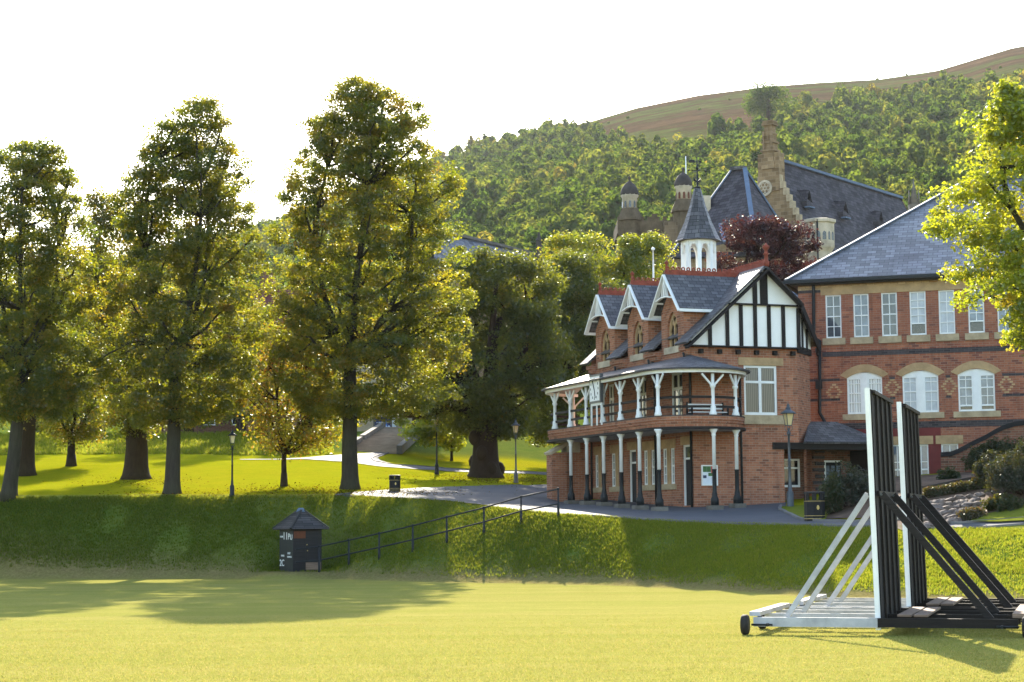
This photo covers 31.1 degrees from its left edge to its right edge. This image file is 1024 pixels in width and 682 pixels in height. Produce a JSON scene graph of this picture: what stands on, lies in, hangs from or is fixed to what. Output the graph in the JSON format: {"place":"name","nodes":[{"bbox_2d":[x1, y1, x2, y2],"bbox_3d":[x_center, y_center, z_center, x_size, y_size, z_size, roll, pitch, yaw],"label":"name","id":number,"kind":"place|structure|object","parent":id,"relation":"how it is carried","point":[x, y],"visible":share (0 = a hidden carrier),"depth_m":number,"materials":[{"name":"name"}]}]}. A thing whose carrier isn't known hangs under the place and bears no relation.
{"place":"outdoors","nodes":[
{"label":"outdoors","id":0,"kind":"place"},
{"bbox_2d":[245,452,546,474],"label":"garden path","id":1,"kind":"structure","parent":0,"point":[364,458],"depth_m":103.29,"materials":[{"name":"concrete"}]},
{"bbox_2d":[0,395,1023,681],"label":"ground","id":2,"kind":"structure","parent":0,"point":[108,597],"depth_m":52.95,"materials":[{"name":"green plant"}]},
{"bbox_2d":[0,270,89,433],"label":"tree","id":3,"kind":"object","parent":2,"relation":"on","point":[76,334],"visible":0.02,"depth_m":126.28,"materials":[{"name":"green plant"}]},
{"bbox_2d":[0,229,90,475],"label":"old tree","id":4,"kind":"object","parent":2,"relation":"on","point":[27,464],"visible":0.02,"depth_m":92.44,"materials":[{"name":"green plant"}]},
{"bbox_2d":[0,134,104,501],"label":"lime tree","id":5,"kind":"object","parent":2,"relation":"on","point":[20,399],"visible":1,"depth_m":77.89,"materials":[{"name":"green plant"}]},
{"bbox_2d":[36,353,113,466],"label":"tree","id":6,"kind":"object","parent":2,"relation":"on","point":[72,431],"visible":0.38,"depth_m":98.18,"materials":[{"name":"green plant"}]},
{"bbox_2d":[73,250,134,430],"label":"tree","id":7,"kind":"object","parent":2,"relation":"on","point":[84,331],"visible":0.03,"depth_m":128.19,"materials":[{"name":"green plant"}]},
{"bbox_2d":[66,184,189,479],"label":"old tree","id":8,"kind":"object","parent":2,"relation":"on","point":[136,466],"visible":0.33,"depth_m":89.80,"materials":[{"name":"green plant"}]},
{"bbox_2d":[0,430,333,455],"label":"bank grass","id":9,"kind":"structure","parent":2,"relation":"on","point":[242,446],"depth_m":112.02,"materials":[{"name":"plant"}]},
{"bbox_2d":[88,91,271,493],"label":"lime tree","id":10,"kind":"object","parent":2,"relation":"on","point":[211,195],"visible":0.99,"depth_m":78.55,"materials":[{"name":"green plant"}]},
{"bbox_2d":[158,276,217,432],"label":"tree","id":11,"kind":"object","parent":2,"relation":"on","point":[208,423],"visible":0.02,"depth_m":127.04,"materials":[{"name":"green plant"}]},
{"bbox_2d":[132,272,300,433],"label":"brick house","id":12,"kind":"structure","parent":2,"relation":"on","point":[214,428],"depth_m":134.51,"materials":[{"name":"red brick"}]},
{"bbox_2d":[227,428,236,496],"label":"street lamp","id":13,"kind":"object","parent":2,"relation":"on","point":[232,435],"visible":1,"depth_m":77.84,"materials":[{"name":"black metal"}]},
{"bbox_2d":[208,277,277,432],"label":"tree","id":14,"kind":"object","parent":2,"relation":"on","point":[239,422],"visible":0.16,"depth_m":123.16,"materials":[{"name":"green plant"}]},
{"bbox_2d":[232,319,342,486],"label":"maple tree","id":15,"kind":"object","parent":2,"relation":"on","point":[302,438],"visible":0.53,"depth_m":83.30,"materials":[{"name":"green plant"}]},
{"bbox_2d":[42,470,546,495],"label":"fallen leaves","id":16,"kind":"object","parent":2,"relation":"on","point":[354,491],"visible":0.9,"depth_m":81.66,"materials":[{"name":"plant"}]},
{"bbox_2d":[272,508,329,571],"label":"scorers hut","id":17,"kind":"object","parent":2,"relation":"on","point":[300,528],"visible":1,"depth_m":71.88,"materials":[{"name":"wood"}]},
{"bbox_2d":[305,530,320,564],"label":"door","id":18,"kind":"structure","parent":17,"relation":"in","point":[313,537],"depth_m":71.92,"materials":[{"name":"wood"}]},
{"bbox_2d":[275,304,341,429],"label":"tree","id":19,"kind":"object","parent":2,"relation":"on","point":[294,371],"visible":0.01,"depth_m":126.99,"materials":[{"name":"plant"}]},
{"bbox_2d":[256,73,479,489],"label":"lime tree","id":20,"kind":"object","parent":2,"relation":"on","point":[365,130],"visible":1,"depth_m":81.24,"materials":[{"name":"green plant"}]},
{"bbox_2d":[357,422,419,453],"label":"stone steps","id":21,"kind":"structure","parent":2,"relation":"on","point":[382,438],"depth_m":115.19,"materials":[{"name":"stone"}]},
{"bbox_2d":[356,360,429,430],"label":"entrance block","id":22,"kind":"structure","parent":2,"relation":"on","point":[368,425],"depth_m":132.09,"materials":[{"name":"stone"}]},
{"bbox_2d":[382,309,439,426],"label":"tree","id":23,"kind":"object","parent":2,"relation":"on","point":[406,384],"visible":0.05,"depth_m":124.81,"materials":[{"name":"plant"}]},
{"bbox_2d":[295,487,559,571],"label":"handrail","id":24,"kind":"object","parent":2,"relation":"on","point":[447,530],"visible":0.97,"depth_m":69.57,"materials":[{"name":"black metal"}]},
{"bbox_2d":[394,393,466,460],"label":"young tree","id":25,"kind":"object","parent":2,"relation":"on","point":[423,430],"visible":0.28,"depth_m":110.73,"materials":[{"name":"green plant"}]},
{"bbox_2d":[434,415,438,474],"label":"street lamp","id":26,"kind":"object","parent":2,"relation":"on","point":[436,469],"visible":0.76,"depth_m":99.69,"materials":[{"name":"black metal"}]},
{"bbox_2d":[371,452,546,472],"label":"lawn edging","id":27,"kind":"object","parent":2,"relation":"on","point":[434,466],"visible":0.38,"depth_m":103.67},
{"bbox_2d":[396,230,544,412],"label":"library","id":28,"kind":"structure","parent":2,"relation":"on","point":[468,242],"depth_m":158.28,"materials":[{"name":"stone"}]},
{"bbox_2d":[404,244,579,477],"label":"oak tree","id":29,"kind":"object","parent":2,"relation":"on","point":[488,408],"visible":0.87,"depth_m":98.64,"materials":[{"name":"green plant"}]},
{"bbox_2d":[0,493,1023,597],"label":"bank grass","id":30,"kind":"structure","parent":2,"relation":"on","point":[975,535],"depth_m":67.42,"materials":[{"name":"plant"}]},
{"bbox_2d":[0,611,1023,681],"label":"turf","id":31,"kind":"structure","parent":2,"relation":"on","point":[511,672],"depth_m":29.73,"materials":[{"name":"plant"}]},
{"bbox_2d":[740,388,1023,636],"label":"sight screen","id":32,"kind":"object","parent":31,"relation":"on","point":[883,511],"visible":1,"depth_m":34.91,"materials":[{"name":"wood"}]},
{"bbox_2d":[790,402,1023,607],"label":"sight screen","id":33,"kind":"object","parent":31,"relation":"on","point":[916,501],"visible":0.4,"depth_m":39.53,"materials":[{"name":"wood"}]},
{"bbox_2d":[511,418,519,482],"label":"street lamp","id":34,"kind":"object","parent":2,"relation":"on","point":[515,425],"visible":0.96,"depth_m":95.97,"materials":[{"name":"grey metal"}]},
{"bbox_2d":[515,246,630,447],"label":"beech tree","id":35,"kind":"object","parent":2,"relation":"on","point":[578,297],"visible":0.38,"depth_m":109.25,"materials":[{"name":"green plant"}]},
{"bbox_2d":[537,229,616,423],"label":"round tree","id":36,"kind":"object","parent":2,"relation":"on","point":[581,244],"visible":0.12,"depth_m":118.25,"materials":[{"name":"green plant"}]},
{"bbox_2d":[595,229,678,288],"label":"round tree","id":37,"kind":"object","parent":2,"relation":"on","point":[633,251],"visible":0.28,"depth_m":116.27,"materials":[{"name":"green plant"}]},
{"bbox_2d":[541,156,868,510],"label":"pavilion","id":38,"kind":"structure","parent":2,"relation":"on","point":[740,341],"depth_m":76.82,"materials":[{"name":"brick"}]},
{"bbox_2d":[589,374,602,425],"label":"clock","id":39,"kind":"object","parent":38,"relation":"attached to","point":[596,393],"visible":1,"depth_m":78.28,"materials":[{"name":"grey metal"}]},
{"bbox_2d":[596,455,597,487],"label":"window","id":40,"kind":"structure","parent":38,"relation":"in","point":[596,455],"depth_m":84.52,"materials":[{"name":"white glass"}]},
{"bbox_2d":[603,331,609,360],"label":"arched window","id":41,"kind":"structure","parent":38,"relation":"in","point":[606,343],"depth_m":84.11,"materials":[{"name":"beige stone"}]},
{"bbox_2d":[609,384,613,420],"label":"balcony door","id":42,"kind":"structure","parent":38,"relation":"in","point":[611,387],"depth_m":83.25,"materials":[{"name":"white glass"}]},
{"bbox_2d":[612,453,615,486],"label":"window","id":43,"kind":"structure","parent":38,"relation":"in","point":[613,455],"depth_m":82.70,"materials":[{"name":"white glass"}]},
{"bbox_2d":[635,322,642,353],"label":"arched window","id":44,"kind":"structure","parent":38,"relation":"in","point":[638,335],"depth_m":80.65,"materials":[{"name":"beige stone"}]},
{"bbox_2d":[640,378,646,416],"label":"balcony door","id":45,"kind":"structure","parent":38,"relation":"in","point":[643,388],"depth_m":79.90,"materials":[{"name":"white glass"}]},
{"bbox_2d":[644,450,647,484],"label":"window","id":46,"kind":"structure","parent":38,"relation":"in","point":[645,452],"depth_m":79.38,"materials":[{"name":"white glass"}]},
{"bbox_2d":[651,247,654,280],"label":"flagpole","id":47,"kind":"object","parent":38,"relation":"on","point":[652,248],"visible":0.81,"depth_m":87.12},
{"bbox_2d":[652,450,654,484],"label":"window","id":48,"kind":"structure","parent":38,"relation":"in","point":[653,470],"depth_m":78.68,"materials":[{"name":"white glass"}]},
{"bbox_2d":[663,449,666,483],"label":"window","id":49,"kind":"structure","parent":38,"relation":"in","point":[665,450],"depth_m":77.52,"materials":[{"name":"white glass"}]},
{"bbox_2d":[671,448,674,483],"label":"window","id":50,"kind":"structure","parent":38,"relation":"in","point":[672,449],"depth_m":76.80,"materials":[{"name":"white glass"}]},
{"bbox_2d":[669,313,677,346],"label":"arched window","id":51,"kind":"structure","parent":38,"relation":"in","point":[673,329],"depth_m":77.33,"materials":[{"name":"beige stone"}]},
{"bbox_2d":[672,372,682,414],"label":"balcony door","id":52,"kind":"structure","parent":38,"relation":"in","point":[676,377],"depth_m":76.73,"materials":[{"name":"white glass"}]},
{"bbox_2d":[686,402,728,414],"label":"bench","id":53,"kind":"object","parent":38,"relation":"on","point":[722,412],"visible":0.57,"depth_m":74.42,"materials":[{"name":"white wood"}]},
{"bbox_2d":[701,465,717,485],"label":"notice board","id":54,"kind":"object","parent":38,"relation":"attached to","point":[706,475],"visible":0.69,"depth_m":74.97,"materials":[{"name":"white paper"}]},
{"bbox_2d":[744,365,776,414],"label":"window","id":55,"kind":"structure","parent":38,"relation":"in","point":[760,386],"depth_m":76.30,"materials":[{"name":"glass"}]},
{"bbox_2d":[784,459,799,486],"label":"window","id":56,"kind":"structure","parent":38,"relation":"in","point":[795,463],"depth_m":78.74,"materials":[{"name":"beige glass"}]},
{"bbox_2d":[668,165,801,277],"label":"hall","id":57,"kind":"structure","parent":2,"relation":"on","point":[737,191],"depth_m":150.25,"materials":[{"name":"stone"}]},
{"bbox_2d":[704,212,823,281],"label":"copper beech","id":58,"kind":"object","parent":2,"relation":"on","point":[747,239],"visible":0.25,"depth_m":101.75,"materials":[{"name":"red plant"}]},
{"bbox_2d":[802,218,835,261],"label":"stair turret","id":59,"kind":"object","parent":2,"relation":"on","point":[824,232],"visible":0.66,"depth_m":150.45,"materials":[{"name":"stone"}]},
{"bbox_2d":[757,120,907,262],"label":"chapel","id":60,"kind":"structure","parent":2,"relation":"on","point":[791,190],"depth_m":166.44,"materials":[{"name":"stone"}]},
{"bbox_2d":[758,180,771,195],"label":"rose window","id":61,"kind":"structure","parent":60,"relation":"in","point":[762,182],"depth_m":162.04,"materials":[{"name":"stone"}]},
{"bbox_2d":[908,179,920,209],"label":"pinnacle","id":62,"kind":"object","parent":60,"relation":"on","point":[913,201],"visible":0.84,"depth_m":192.14,"materials":[{"name":"grey stone"}]},
{"bbox_2d":[778,504,1023,523],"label":"garden kerb","id":63,"kind":"structure","parent":2,"relation":"on","point":[835,520],"depth_m":61.25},
{"bbox_2d":[783,176,1023,475],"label":"school building","id":64,"kind":"structure","parent":2,"relation":"on","point":[886,320],"depth_m":81.05,"materials":[{"name":"brick"}]},
{"bbox_2d":[825,295,841,337],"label":"window","id":65,"kind":"structure","parent":64,"relation":"in","point":[833,323],"depth_m":82.08,"materials":[{"name":"white glass"}]},
{"bbox_2d":[847,373,861,413],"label":"window","id":66,"kind":"structure","parent":64,"relation":"in","point":[854,387],"depth_m":81.48,"materials":[{"name":"glass"}]},
{"bbox_2d":[853,294,869,336],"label":"window","id":67,"kind":"structure","parent":64,"relation":"in","point":[860,301],"depth_m":81.70,"materials":[{"name":"glass"}]},
{"bbox_2d":[867,372,881,393],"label":"window","id":68,"kind":"structure","parent":64,"relation":"in","point":[874,384],"depth_m":81.26,"materials":[{"name":"glass"}]},
{"bbox_2d":[881,292,897,335],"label":"window","id":69,"kind":"structure","parent":64,"relation":"in","point":[889,320],"depth_m":81.32,"materials":[{"name":"white glass"}]},
{"bbox_2d":[894,445,899,475],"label":"window","id":70,"kind":"structure","parent":64,"relation":"in","point":[896,447],"depth_m":80.67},
{"bbox_2d":[902,371,917,410],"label":"window","id":71,"kind":"structure","parent":64,"relation":"in","point":[910,390],"depth_m":80.75,"materials":[{"name":"glass"}]},
{"bbox_2d":[909,291,926,334],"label":"window","id":72,"kind":"structure","parent":64,"relation":"in","point":[917,299],"depth_m":80.96,"materials":[{"name":"white glass"}]},
{"bbox_2d":[920,444,928,473],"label":"window","id":73,"kind":"structure","parent":64,"relation":"in","point":[924,457],"depth_m":80.31,"materials":[{"name":"glass"}]},
{"bbox_2d":[923,371,938,411],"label":"window","id":74,"kind":"structure","parent":64,"relation":"in","point":[931,391],"depth_m":80.47,"materials":[{"name":"glass"}]},
{"bbox_2d":[938,290,954,333],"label":"window","id":75,"kind":"structure","parent":64,"relation":"in","point":[946,313],"depth_m":80.59,"materials":[{"name":"glass"}]},
{"bbox_2d":[941,444,957,451],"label":"window","id":76,"kind":"structure","parent":64,"relation":"in","point":[944,447],"depth_m":80.04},
{"bbox_2d":[958,369,973,410],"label":"window","id":77,"kind":"structure","parent":64,"relation":"in","point":[965,393],"depth_m":80.02,"materials":[{"name":"white glass"}]},
{"bbox_2d":[968,289,984,332],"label":"window","id":78,"kind":"structure","parent":64,"relation":"in","point":[976,318],"depth_m":80.18,"materials":[{"name":"white glass"}]},
{"bbox_2d":[979,369,995,410],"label":"window","id":79,"kind":"structure","parent":64,"relation":"in","point":[986,383],"depth_m":79.75,"materials":[{"name":"white glass"}]},
{"bbox_2d":[997,292,1013,331],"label":"window","id":80,"kind":"structure","parent":64,"relation":"in","point":[999,313],"depth_m":79.83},
{"bbox_2d":[826,472,1023,529],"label":"planting bed","id":81,"kind":"object","parent":2,"relation":"on","point":[846,512],"visible":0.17,"depth_m":62.59,"materials":[{"name":"soil"}]},
{"bbox_2d":[818,473,845,513],"bbox_3d":[11.146,5.365,64.086,1.044,1.589,1.014,0,-6,0],"label":"green bush","id":82,"kind":"object","parent":81,"relation":"on","point":[833,502],"visible":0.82,"depth_m":63.89,"materials":[{"name":"green plant"}]},
{"bbox_2d":[818,459,868,506],"bbox_3d":[11.900,5.045,64.814,2.346,1.770,1.891,0,-6,0],"label":"lavender bush","id":83,"kind":"object","parent":81,"relation":"on","point":[858,481],"visible":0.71,"depth_m":64.39,"materials":[{"name":"plant"}]},
{"bbox_2d":[922,485,939,497],"bbox_3d":[13.954,5.086,61.406,0.713,0.544,0.628,-5,-7,40],"label":"sedge clump","id":84,"kind":"object","parent":81,"relation":"on","point":[929,492],"visible":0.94,"depth_m":61.29,"materials":[{"name":"green plant"}]},
{"bbox_2d":[935,484,953,495],"bbox_3d":[14.416,5.017,61.378,0.667,0.531,0.630,0,-6,0],"label":"sedge clump","id":85,"kind":"object","parent":81,"relation":"on","point":[943,489],"visible":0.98,"depth_m":61.22,"materials":[{"name":"green plant"}]},
{"bbox_2d":[936,466,961,479],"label":"dark bush","id":86,"kind":"object","parent":81,"relation":"on","point":[951,474],"visible":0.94,"depth_m":66.18,"materials":[{"name":"green plant"}]},
{"bbox_2d":[947,480,965,493],"bbox_3d":[14.823,4.915,61.371,0.756,0.574,0.639,0,-6,0],"label":"sedge clump","id":87,"kind":"object","parent":81,"relation":"on","point":[958,487],"visible":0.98,"depth_m":61.24,"materials":[{"name":"green plant"}]},
{"bbox_2d":[959,480,977,490],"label":"sedge clump","id":88,"kind":"object","parent":81,"relation":"on","point":[967,485],"visible":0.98,"depth_m":61.22,"materials":[{"name":"green plant"}]},
{"bbox_2d":[956,506,987,520],"bbox_3d":[14.333,5.414,57.368,0.972,0.570,0.840,3,-7,-31],"label":"heather clump","id":89,"kind":"object","parent":81,"relation":"on","point":[968,513],"visible":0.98,"depth_m":57.17,"materials":[{"name":"green plant"}]},
{"bbox_2d":[968,476,987,489],"bbox_3d":[15.567,4.791,61.358,0.705,0.568,0.552,0,-6,0],"label":"sedge clump","id":90,"kind":"object","parent":81,"relation":"on","point":[980,484],"visible":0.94,"depth_m":61.25,"materials":[{"name":"green plant"}]},
{"bbox_2d":[971,449,1020,479],"bbox_3d":[16.482,4.230,61.902,2.142,1.283,1.708,0,-6,0],"label":"lavender bush","id":91,"kind":"object","parent":81,"relation":"on","point":[977,469],"visible":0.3,"depth_m":61.74,"materials":[{"name":"plant"}]},
{"bbox_2d":[978,492,1023,511],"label":"green bush","id":92,"kind":"object","parent":81,"relation":"on","point":[1002,503],"visible":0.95,"depth_m":57.56,"materials":[{"name":"green plant"}]},
{"bbox_2d":[983,439,1023,494],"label":"lavender bush","id":93,"kind":"object","parent":81,"relation":"on","point":[1009,475],"visible":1,"depth_m":59.14,"materials":[{"name":"plant"}]},
{"bbox_2d":[995,435,1023,455],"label":"climbing plant","id":94,"kind":"object","parent":81,"relation":"on","point":[1008,446],"visible":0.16,"depth_m":73.18,"materials":[{"name":"green plant"}]},
{"bbox_2d":[897,477,972,491],"bbox_3d":[14.812,5.242,63.102,3.160,1.184,0.250,0,-6,0],"label":"terrace edge","id":95,"kind":"object","parent":2,"relation":"on","point":[962,479],"visible":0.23,"depth_m":63.02,"materials":[{"name":"stone"}]},
{"bbox_2d":[917,79,1023,360],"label":"ash tree","id":96,"kind":"object","parent":2,"relation":"on","point":[999,137],"visible":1,"depth_m":57.23,"materials":[{"name":"green plant"}]},
{"bbox_2d":[940,420,1023,472],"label":"garden wall","id":97,"kind":"structure","parent":2,"relation":"on","point":[1014,430],"depth_m":76.47,"materials":[{"name":"brick"}]},
{"bbox_2d":[960,436,1002,471],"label":"climbing plant","id":98,"kind":"object","parent":97,"relation":"attached to","point":[976,454],"visible":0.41,"depth_m":74.18,"materials":[{"name":"green plant"}]},
{"bbox_2d":[0,0,1023,282],"label":"sky","id":99,"kind":"structure","parent":0,"point":[88,75],"materials":[{"name":"white"}]},
{"bbox_2d":[311,46,1023,392],"bbox_3d":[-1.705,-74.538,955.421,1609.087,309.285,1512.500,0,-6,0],"label":"hillside","id":100,"kind":"structure","parent":0,"point":[685,117],"depth_m":1022.01,"materials":[{"name":"plant"}]},
{"bbox_2d":[0,66,1023,369],"bbox_3d":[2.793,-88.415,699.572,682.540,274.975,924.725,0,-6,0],"label":"hill woodland","id":101,"kind":"object","parent":100,"relation":"on","point":[872,138],"visible":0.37,"depth_m":571.78,"materials":[{"name":"green plant"}]},
{"bbox_2d":[614,156,692,276],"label":"gatehouse","id":102,"kind":"object","parent":100,"relation":"on","point":[630,219],"visible":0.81,"depth_m":206.61,"materials":[{"name":"stone"}]},
{"bbox_2d":[741,80,794,119],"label":"hill tree","id":103,"kind":"object","parent":100,"relation":"on","point":[759,101],"visible":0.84,"depth_m":780.44,"materials":[{"name":"green plant"}]},
{"bbox_2d":[335,484,1023,526],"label":"path","id":104,"kind":"structure","parent":0,"point":[765,513],"depth_m":73.19,"materials":[{"name":"asphalt"}]},
{"bbox_2d":[389,475,400,490],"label":"litter bin","id":105,"kind":"object","parent":104,"relation":"on","point":[394,482],"visible":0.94,"depth_m":80.78,"materials":[{"name":"metal"}]},
{"bbox_2d":[781,505,828,518],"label":"grass patch","id":106,"kind":"object","parent":104,"relation":"on","point":[798,510],"visible":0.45,"depth_m":69.75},
{"bbox_2d":[780,403,795,505],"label":"street lamp","id":107,"kind":"object","parent":106,"relation":"on","point":[788,413],"visible":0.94,"depth_m":72.61,"materials":[{"name":"grey metal"}]},
{"bbox_2d":[803,491,824,520],"bbox_3d":[10.398,5.729,63.249,0.693,1.100,0.693,1,-6,-12],"label":"litter bin","id":108,"kind":"object","parent":106,"relation":"on","point":[814,507],"visible":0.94,"depth_m":62.98,"materials":[{"name":"metal"}]},
{"bbox_2d":[593,515,1023,528],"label":"path kerb","id":109,"kind":"structure","parent":104,"relation":"on","point":[829,525],"depth_m":61.22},
{"bbox_2d":[972,504,1023,520],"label":"lawn corner","id":110,"kind":"object","parent":104,"relation":"on","point":[1009,514],"visible":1,"depth_m":56.81,"materials":[{"name":"green plant"}]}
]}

